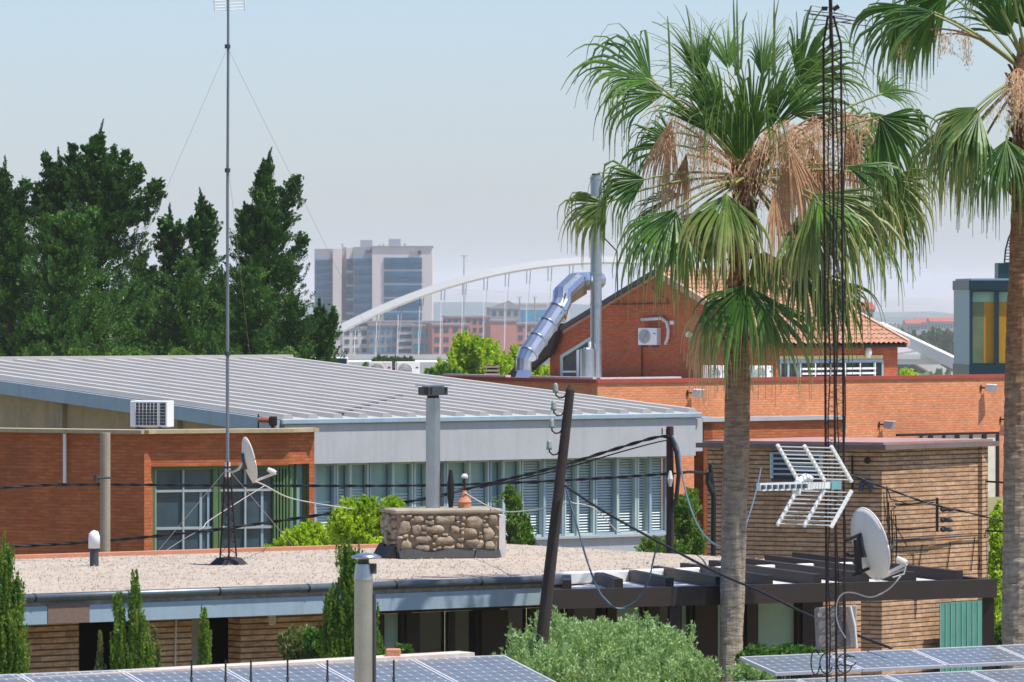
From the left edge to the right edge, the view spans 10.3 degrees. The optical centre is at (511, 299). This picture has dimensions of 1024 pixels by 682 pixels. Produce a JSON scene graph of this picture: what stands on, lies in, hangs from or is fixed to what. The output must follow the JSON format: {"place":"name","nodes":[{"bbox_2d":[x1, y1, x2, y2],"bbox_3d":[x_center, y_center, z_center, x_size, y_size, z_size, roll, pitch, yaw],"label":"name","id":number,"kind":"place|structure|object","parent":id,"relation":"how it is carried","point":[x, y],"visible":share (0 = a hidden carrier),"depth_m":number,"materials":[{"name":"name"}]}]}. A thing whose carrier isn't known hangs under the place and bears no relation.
{"place":"outdoors","nodes":[
{"label":"outdoors","id":0,"kind":"place"},
{"bbox_2d":[0,530,31,673],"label":"cypress column","id":1,"kind":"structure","parent":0,"point":[13,657],"depth_m":70.92,"materials":[{"name":"green plant"}]},
{"bbox_2d":[109,568,156,669],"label":"cypress column","id":2,"kind":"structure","parent":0,"point":[138,650],"depth_m":71.45,"materials":[{"name":"green plant"}]},
{"bbox_2d":[196,604,212,664],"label":"cypress column","id":3,"kind":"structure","parent":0,"point":[204,654],"depth_m":72.47,"materials":[{"name":"green plant"}]},
{"bbox_2d":[318,534,385,658],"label":"cypress column","id":4,"kind":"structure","parent":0,"point":[337,639],"depth_m":70.90,"materials":[{"name":"green plant"}]},
{"bbox_2d":[13,543,763,592],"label":"gravel","id":5,"kind":"structure","parent":0,"point":[453,567],"depth_m":82.38,"materials":[{"name":"gravel"}]},
{"bbox_2d":[16,302,953,322],"bbox_3d":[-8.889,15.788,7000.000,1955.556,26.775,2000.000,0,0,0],"label":"hill","id":6,"kind":"structure","parent":0,"point":[456,308],"depth_m":7380.37,"materials":[{"name":"grey"}]},
{"bbox_2d":[26,288,953,313],"bbox_3d":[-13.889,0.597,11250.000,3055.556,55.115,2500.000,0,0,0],"label":"hill","id":7,"kind":"structure","parent":0,"point":[908,304],"depth_m":11776.90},
{"bbox_2d":[39,277,953,298],"bbox_3d":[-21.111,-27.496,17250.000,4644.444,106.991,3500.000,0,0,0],"label":"hill","id":8,"kind":"structure","parent":0,"point":[498,284],"depth_m":18318.75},
{"bbox_2d":[16,322,1002,669],"bbox_3d":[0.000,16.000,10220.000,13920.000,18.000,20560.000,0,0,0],"label":"ground","id":9,"kind":"structure","parent":0,"point":[992,504],"depth_m":192.76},
{"bbox_2d":[0,208,54,356],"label":"cypress tree","id":10,"kind":"object","parent":9,"relation":"on","point":[12,282],"visible":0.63,"depth_m":189.79,"materials":[{"name":"green plant"}]},
{"bbox_2d":[0,155,57,356],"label":"cypress tree","id":11,"kind":"object","parent":9,"relation":"on","point":[11,198],"visible":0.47,"depth_m":195.57,"materials":[{"name":"green plant"}]},
{"bbox_2d":[0,200,156,355],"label":"cypress tree","id":12,"kind":"object","parent":9,"relation":"on","point":[67,245],"visible":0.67,"depth_m":188.57,"materials":[{"name":"green plant"}]},
{"bbox_2d":[26,142,135,346],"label":"cypress tree","id":13,"kind":"object","parent":9,"relation":"on","point":[49,191],"visible":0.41,"depth_m":197.58,"materials":[{"name":"green plant"}]},
{"bbox_2d":[0,118,171,355],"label":"cypress tree","id":14,"kind":"object","parent":9,"relation":"on","point":[104,184],"visible":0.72,"depth_m":193.66,"materials":[{"name":"green plant"}]},
{"bbox_2d":[94,433,110,551],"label":"concrete pole","id":15,"kind":"object","parent":9,"relation":"on","point":[104,477],"visible":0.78,"depth_m":94.93,"materials":[{"name":"concrete"}]},
{"bbox_2d":[105,247,167,351],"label":"cypress tree","id":16,"kind":"object","parent":9,"relation":"on","point":[144,268],"visible":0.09,"depth_m":198.71,"materials":[{"name":"green plant"}]},
{"bbox_2d":[126,203,190,354],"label":"cypress tree","id":17,"kind":"object","parent":9,"relation":"on","point":[172,241],"visible":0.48,"depth_m":195.66,"materials":[{"name":"green plant"}]},
{"bbox_2d":[0,427,318,554],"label":"brick pavilion","id":18,"kind":"structure","parent":9,"relation":"on","point":[45,514],"depth_m":108.79,"materials":[{"name":"brick"}]},
{"bbox_2d":[130,400,173,428],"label":"ac unit","id":19,"kind":"object","parent":18,"relation":"on","point":[144,414],"visible":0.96,"depth_m":111.87,"materials":[{"name":"white metal"}]},
{"bbox_2d":[153,465,287,549],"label":"window","id":20,"kind":"structure","parent":18,"relation":"in","point":[171,505],"depth_m":108.76,"materials":[{"name":"glass"}]},
{"bbox_2d":[288,464,306,530],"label":"window","id":21,"kind":"structure","parent":18,"relation":"in","point":[297,473],"depth_m":109.62,"materials":[{"name":"glass"}]},
{"bbox_2d":[104,249,230,354],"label":"cypress tree","id":22,"kind":"object","parent":9,"relation":"on","point":[190,290],"visible":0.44,"depth_m":190.73,"materials":[{"name":"green plant"}]},
{"bbox_2d":[149,186,236,353],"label":"cypress tree","id":23,"kind":"object","parent":9,"relation":"on","point":[200,232],"visible":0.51,"depth_m":193.79,"materials":[{"name":"green plant"}]},
{"bbox_2d":[2,651,474,678],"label":"ledge roof","id":24,"kind":"structure","parent":9,"relation":"on","point":[437,655],"depth_m":64.57,"materials":[{"name":"concrete"}]},
{"bbox_2d":[19,670,138,681],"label":"solar panel","id":25,"kind":"object","parent":24,"relation":"on","point":[121,677],"visible":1,"depth_m":62.80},
{"bbox_2d":[121,666,245,681],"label":"solar panel","id":26,"kind":"object","parent":24,"relation":"on","point":[211,675],"visible":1,"depth_m":63.37,"materials":[{"name":"glass"}]},
{"bbox_2d":[224,664,350,681],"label":"solar panel","id":27,"kind":"object","parent":24,"relation":"on","point":[309,673],"visible":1,"depth_m":63.97,"materials":[{"name":"glass"}]},
{"bbox_2d":[351,553,380,681],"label":"steel flue","id":28,"kind":"object","parent":24,"relation":"on","point":[365,632],"visible":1,"depth_m":60.12,"materials":[{"name":"silver metal"}]},
{"bbox_2d":[320,659,453,681],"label":"solar panel","id":29,"kind":"object","parent":24,"relation":"on","point":[411,670],"visible":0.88,"depth_m":64.60,"materials":[{"name":"glass"}]},
{"bbox_2d":[414,655,555,681],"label":"solar panel","id":30,"kind":"object","parent":24,"relation":"on","point":[496,668],"visible":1,"depth_m":65.20,"materials":[{"name":"glass"}]},
{"bbox_2d":[194,254,296,354],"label":"cypress tree","id":31,"kind":"object","parent":9,"relation":"on","point":[256,295],"visible":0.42,"depth_m":188.76,"materials":[{"name":"green plant"}]},
{"bbox_2d":[198,147,347,360],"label":"cypress tree","id":32,"kind":"object","parent":9,"relation":"on","point":[265,223],"visible":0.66,"depth_m":191.74,"materials":[{"name":"green plant"}]},
{"bbox_2d":[276,624,316,660],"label":"shrub","id":33,"kind":"object","parent":9,"relation":"on","point":[290,646],"visible":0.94,"depth_m":71.86,"materials":[{"name":"green plant"}]},
{"bbox_2d":[262,518,331,546],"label":"lime bush","id":34,"kind":"object","parent":9,"relation":"on","point":[308,533],"visible":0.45,"depth_m":99.80,"materials":[{"name":"green plant"}]},
{"bbox_2d":[258,286,337,362],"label":"cypress tree","id":35,"kind":"object","parent":9,"relation":"on","point":[292,329],"visible":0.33,"depth_m":186.80,"materials":[{"name":"green plant"}]},
{"bbox_2d":[300,625,323,658],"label":"shrub","id":36,"kind":"object","parent":9,"relation":"on","point":[311,642],"visible":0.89,"depth_m":71.52,"materials":[{"name":"green plant"}]},
{"bbox_2d":[297,297,345,362],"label":"cypress tree","id":37,"kind":"object","parent":9,"relation":"on","point":[326,334],"visible":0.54,"depth_m":187.71,"materials":[{"name":"green plant"}]},
{"bbox_2d":[0,355,702,551],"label":"metal roof hall","id":38,"kind":"structure","parent":9,"relation":"on","point":[377,440],"depth_m":135.89,"materials":[{"name":"grey metal"}]},
{"bbox_2d":[314,463,335,535],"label":"window","id":39,"kind":"structure","parent":38,"relation":"in","point":[321,472],"depth_m":131.16,"materials":[{"name":"glass"}]},
{"bbox_2d":[349,463,368,500],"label":"window","id":40,"kind":"structure","parent":38,"relation":"in","point":[355,469],"depth_m":131.74,"materials":[{"name":"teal glass"}]},
{"bbox_2d":[369,462,390,511],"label":"window","id":41,"kind":"structure","parent":38,"relation":"in","point":[377,471],"depth_m":132.13,"materials":[{"name":"glass"}]},
{"bbox_2d":[391,462,412,506],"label":"window","id":42,"kind":"structure","parent":38,"relation":"in","point":[399,470],"depth_m":132.55,"materials":[{"name":"teal glass"}]},
{"bbox_2d":[446,460,467,506],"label":"window","id":43,"kind":"structure","parent":38,"relation":"in","point":[456,466],"depth_m":133.52,"materials":[{"name":"teal glass"}]},
{"bbox_2d":[468,460,488,506],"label":"window","id":44,"kind":"structure","parent":38,"relation":"in","point":[475,467],"depth_m":133.91,"materials":[{"name":"teal glass"}]},
{"bbox_2d":[521,459,542,536],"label":"window","id":45,"kind":"structure","parent":38,"relation":"in","point":[529,491],"depth_m":134.93,"materials":[{"name":"grey glass"}]},
{"bbox_2d":[543,459,563,536],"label":"window","id":46,"kind":"structure","parent":38,"relation":"in","point":[548,488],"depth_m":135.23,"materials":[{"name":"blue metal"}]},
{"bbox_2d":[564,458,575,535],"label":"window","id":47,"kind":"structure","parent":38,"relation":"in","point":[567,510],"depth_m":135.56,"materials":[{"name":"grey glass"}]},
{"bbox_2d":[576,458,594,535],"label":"window","id":48,"kind":"structure","parent":38,"relation":"in","point":[582,471],"depth_m":135.89,"materials":[{"name":"grey glass"}]},
{"bbox_2d":[595,457,615,534],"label":"window","id":49,"kind":"structure","parent":38,"relation":"in","point":[603,489],"depth_m":136.25,"materials":[{"name":"blue metal"}]},
{"bbox_2d":[616,457,636,533],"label":"window","id":50,"kind":"structure","parent":38,"relation":"in","point":[623,464],"depth_m":136.65,"materials":[{"name":"grey glass"}]},
{"bbox_2d":[637,457,647,533],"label":"window","id":51,"kind":"structure","parent":38,"relation":"in","point":[640,460],"depth_m":136.95,"materials":[{"name":"grey glass"}]},
{"bbox_2d":[648,456,665,532],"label":"window","id":52,"kind":"structure","parent":38,"relation":"in","point":[654,462],"depth_m":137.25,"materials":[{"name":"blue glass"}]},
{"bbox_2d":[340,327,368,353],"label":"apartment block","id":53,"kind":"structure","parent":9,"relation":"on","point":[348,338],"depth_m":1960.42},
{"bbox_2d":[324,494,405,544],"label":"lime bush","id":54,"kind":"object","parent":9,"relation":"on","point":[360,522],"visible":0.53,"depth_m":95.80,"materials":[{"name":"green plant"}]},
{"bbox_2d":[315,239,433,353],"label":"office tower","id":55,"kind":"structure","parent":9,"relation":"on","point":[372,276],"depth_m":2200.40,"materials":[{"name":"grey concrete"}]},
{"bbox_2d":[368,324,397,353],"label":"apartment block","id":56,"kind":"structure","parent":9,"relation":"on","point":[386,340],"depth_m":1950.00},
{"bbox_2d":[11,540,860,679],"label":"gravel roof house","id":57,"kind":"structure","parent":9,"relation":"on","point":[249,620],"depth_m":79.74,"materials":[{"name":"gravel"}]},
{"bbox_2d":[96,0,362,564],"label":"antenna mast","id":58,"kind":"object","parent":57,"relation":"on","point":[229,560],"visible":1,"depth_m":83.48,"materials":[{"name":"metal"}]},
{"bbox_2d":[227,437,276,482],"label":"satellite dish","id":59,"kind":"object","parent":58,"relation":"attached to","point":[248,463],"visible":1,"depth_m":83.10,"materials":[{"name":"grey metal"}]},
{"bbox_2d":[383,613,404,654],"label":"window","id":60,"kind":"structure","parent":57,"relation":"in","point":[393,623],"depth_m":79.55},
{"bbox_2d":[415,611,451,652],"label":"window","id":61,"kind":"structure","parent":57,"relation":"in","point":[434,628],"depth_m":79.98,"materials":[{"name":"grey glass"}]},
{"bbox_2d":[373,506,504,558],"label":"stone chimney","id":62,"kind":"object","parent":57,"relation":"on","point":[443,532],"visible":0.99,"depth_m":85.56,"materials":[{"name":"stone"}]},
{"bbox_2d":[415,384,450,507],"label":"chimney flue","id":63,"kind":"object","parent":62,"relation":"on","point":[432,392],"visible":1,"depth_m":85.90,"materials":[{"name":"metal"}]},
{"bbox_2d":[451,610,478,655],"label":"window","id":64,"kind":"structure","parent":57,"relation":"in","point":[461,620],"depth_m":80.29,"materials":[{"name":"grey glass"}]},
{"bbox_2d":[506,608,532,655],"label":"window","id":65,"kind":"structure","parent":57,"relation":"in","point":[517,616],"depth_m":80.85,"materials":[{"name":"black glass"}]},
{"bbox_2d":[757,603,800,679],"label":"window","id":66,"kind":"structure","parent":57,"relation":"in","point":[777,623],"depth_m":83.62,"materials":[{"name":"glass"}]},
{"bbox_2d":[425,323,469,353],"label":"apartment block","id":67,"kind":"structure","parent":9,"relation":"on","point":[448,331],"depth_m":1930.78,"materials":[{"name":"pink brick"}]},
{"bbox_2d":[423,328,549,375],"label":"broadleaf tree","id":68,"kind":"object","parent":9,"relation":"on","point":[464,356],"visible":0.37,"depth_m":225.56,"materials":[{"name":"green plant"}]},
{"bbox_2d":[484,319,516,353],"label":"apartment block","id":69,"kind":"structure","parent":9,"relation":"on","point":[494,328],"depth_m":1990.99,"materials":[{"name":"pink brick"}]},
{"bbox_2d":[492,484,538,608],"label":"climbing shrub","id":70,"kind":"object","parent":9,"relation":"on","point":[519,528],"visible":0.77,"depth_m":111.88,"materials":[{"name":"green plant"}]},
{"bbox_2d":[535,385,574,650],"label":"leaning pole","id":71,"kind":"object","parent":9,"relation":"on","point":[544,615],"visible":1,"depth_m":73.44,"materials":[{"name":"wood"}]},
{"bbox_2d":[564,485,891,648],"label":"overhead cable","id":72,"kind":"object","parent":71,"relation":"hanging from","point":[703,565],"visible":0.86,"depth_m":71.79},
{"bbox_2d":[491,605,724,681],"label":"sage bush","id":73,"kind":"object","parent":9,"relation":"on","point":[584,650],"visible":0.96,"depth_m":73.43,"materials":[{"name":"green plant"}]},
{"bbox_2d":[336,256,953,374],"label":"arch bridge","id":74,"kind":"structure","parent":9,"relation":"on","point":[923,355],"depth_m":1698.01,"materials":[{"name":"metal"}]},
{"bbox_2d":[633,487,706,554],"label":"climbing shrub","id":75,"kind":"object","parent":9,"relation":"on","point":[690,537],"visible":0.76,"depth_m":111.83,"materials":[{"name":"green plant"}]},
{"bbox_2d":[662,426,680,553],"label":"cable pole","id":76,"kind":"object","parent":9,"relation":"on","point":[671,497],"visible":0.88,"depth_m":93.94,"materials":[{"name":"metal"}]},
{"bbox_2d":[0,435,670,547],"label":"overhead cable","id":77,"kind":"object","parent":76,"relation":"hanging from","point":[405,501],"visible":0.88,"depth_m":96.77,"materials":[{"name":"rubber"}]},
{"bbox_2d":[0,470,706,488],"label":"overhead cable","id":78,"kind":"object","parent":76,"relation":"hanging from","point":[345,485],"visible":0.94,"depth_m":97.83,"materials":[{"name":"rubber"}]},
{"bbox_2d":[345,374,1004,505],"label":"brick parapet building","id":79,"kind":"structure","parent":9,"relation":"on","point":[912,404],"depth_m":198.24,"materials":[{"name":"orange brick"}]},
{"bbox_2d":[515,272,605,377],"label":"aluminium duct","id":80,"kind":"object","parent":79,"relation":"on","point":[569,289],"visible":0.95,"depth_m":198.69,"materials":[{"name":"metal"}]},
{"bbox_2d":[590,173,617,376],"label":"steel chimney","id":81,"kind":"object","parent":79,"relation":"on","point":[596,306],"visible":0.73,"depth_m":200.83,"materials":[{"name":"metal"}]},
{"bbox_2d":[508,268,909,377],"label":"gabled brick house","id":82,"kind":"structure","parent":9,"relation":"on","point":[624,354],"depth_m":204.99,"materials":[{"name":"brick"}]},
{"bbox_2d":[560,337,589,376],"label":"window","id":83,"kind":"structure","parent":82,"relation":"in","point":[569,360],"depth_m":208.93,"materials":[{"name":"white glass"}]},
{"bbox_2d":[779,359,883,376],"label":"window","id":84,"kind":"structure","parent":82,"relation":"in","point":[861,367],"depth_m":201.81,"materials":[{"name":"white metal"}]},
{"bbox_2d":[705,464,715,555],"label":"black pole","id":85,"kind":"object","parent":9,"relation":"on","point":[709,481],"visible":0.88,"depth_m":96.96,"materials":[{"name":"metal"}]},
{"bbox_2d":[725,661,777,681],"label":"sage bush","id":86,"kind":"object","parent":9,"relation":"on","point":[744,671],"visible":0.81,"depth_m":72.37,"materials":[{"name":"green plant"}]},
{"bbox_2d":[557,0,948,681],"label":"palm tree","id":87,"kind":"object","parent":9,"relation":"on","point":[725,320],"visible":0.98,"depth_m":77.65,"materials":[{"name":"green plant"}]},
{"bbox_2d":[694,415,846,555],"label":"brick annex","id":88,"kind":"object","parent":9,"relation":"on","point":[761,427],"visible":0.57,"depth_m":139.20,"materials":[{"name":"orange brick"}]},
{"bbox_2d":[552,552,996,669],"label":"pergola","id":89,"kind":"object","parent":9,"relation":"on","point":[792,579],"visible":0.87,"depth_m":79.81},
{"bbox_2d":[733,641,825,679],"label":"hedge","id":90,"kind":"object","parent":9,"relation":"on","point":[786,648],"visible":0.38,"depth_m":72.87,"materials":[{"name":"green plant"}]},
{"bbox_2d":[696,437,998,675],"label":"brown brick block","id":91,"kind":"structure","parent":9,"relation":"on","point":[951,472],"depth_m":100.85,"materials":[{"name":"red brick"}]},
{"bbox_2d":[770,452,822,481],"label":"vent window","id":92,"kind":"structure","parent":91,"relation":"in","point":[779,469],"depth_m":100.71,"materials":[{"name":"blue metal"}]},
{"bbox_2d":[886,486,985,571],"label":"wall cable","id":93,"kind":"object","parent":91,"relation":"attached to","point":[896,540],"depth_m":100.23,"materials":[{"name":"black rubber"}]},
{"bbox_2d":[918,326,953,354],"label":"riverside tree","id":94,"kind":"object","parent":9,"relation":"on","point":[943,340],"visible":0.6,"depth_m":1796.77,"materials":[{"name":"green plant"}]},
{"bbox_2d":[849,0,1023,668],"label":"palm tree","id":95,"kind":"object","parent":9,"relation":"on","point":[962,132],"visible":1,"depth_m":73.81,"materials":[{"name":"green plant"}]},
{"bbox_2d":[896,432,998,496],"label":"screen fence","id":96,"kind":"object","parent":9,"relation":"on","point":[993,467],"visible":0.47,"depth_m":202.03,"materials":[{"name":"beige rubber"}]},
{"bbox_2d":[939,600,981,671],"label":"screen","id":97,"kind":"object","parent":9,"relation":"on","point":[960,624],"visible":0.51,"depth_m":101.31,"materials":[{"name":"metal"}]},
{"bbox_2d":[953,234,1009,374],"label":"glass cabin","id":98,"kind":"object","parent":9,"relation":"on","point":[980,307],"visible":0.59,"depth_m":235.18,"materials":[{"name":"teal metal"}]},
{"bbox_2d":[970,290,1007,364],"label":"window","id":99,"kind":"structure","parent":98,"relation":"in","point":[988,308],"depth_m":235.19,"materials":[{"name":"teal glass"}]},
{"bbox_2d":[988,499,1002,668],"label":"climbing shrub","id":100,"kind":"object","parent":9,"relation":"on","point":[995,561],"visible":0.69,"depth_m":107.87,"materials":[{"name":"green plant"}]},
{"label":"garage roof","id":101,"kind":"object","parent":9,"relation":"on","visible":0},
{"bbox_2d":[739,653,861,675],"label":"solar panel","id":102,"kind":"object","parent":101,"relation":"on","point":[786,665],"visible":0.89,"depth_m":67.82,"materials":[{"name":"glass"}]},
{"bbox_2d":[822,0,845,681],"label":"lattice mast","id":103,"kind":"object","parent":101,"relation":"on","point":[834,353],"visible":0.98,"depth_m":66.34,"materials":[{"name":"metal"}]},
{"bbox_2d":[754,444,852,527],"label":"tv antenna","id":104,"kind":"object","parent":103,"relation":"attached to","point":[801,483],"visible":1,"depth_m":65.85,"materials":[{"name":"white metal"}]},
{"bbox_2d":[814,605,857,649],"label":"mast box","id":105,"kind":"object","parent":103,"relation":"attached to","point":[851,625],"visible":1,"depth_m":66.50,"materials":[{"name":"metal"}]},
{"bbox_2d":[844,507,907,580],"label":"satellite dish","id":106,"kind":"object","parent":103,"relation":"attached to","point":[871,554],"visible":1,"depth_m":65.77,"materials":[{"name":"white metal"}]},
{"bbox_2d":[830,649,947,671],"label":"solar panel","id":107,"kind":"object","parent":101,"relation":"on","point":[887,660],"visible":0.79,"depth_m":68.41,"materials":[{"name":"glass"}]},
{"bbox_2d":[884,671,993,681],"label":"solar panel","id":108,"kind":"object","parent":101,"relation":"on","point":[961,676],"visible":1,"depth_m":67.82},
{"bbox_2d":[912,645,1023,667],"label":"solar panel","id":109,"kind":"object","parent":101,"relation":"on","point":[970,656],"visible":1,"depth_m":68.99,"materials":[{"name":"glass"}]},
{"bbox_2d":[970,668,1023,681],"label":"solar panel","id":110,"kind":"object","parent":101,"relation":"on","point":[1006,675],"visible":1,"depth_m":68.22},
{"bbox_2d":[0,0,1023,287],"label":"sky","id":111,"kind":"structure","parent":0,"point":[450,126],"materials":[{"name":"blue"}]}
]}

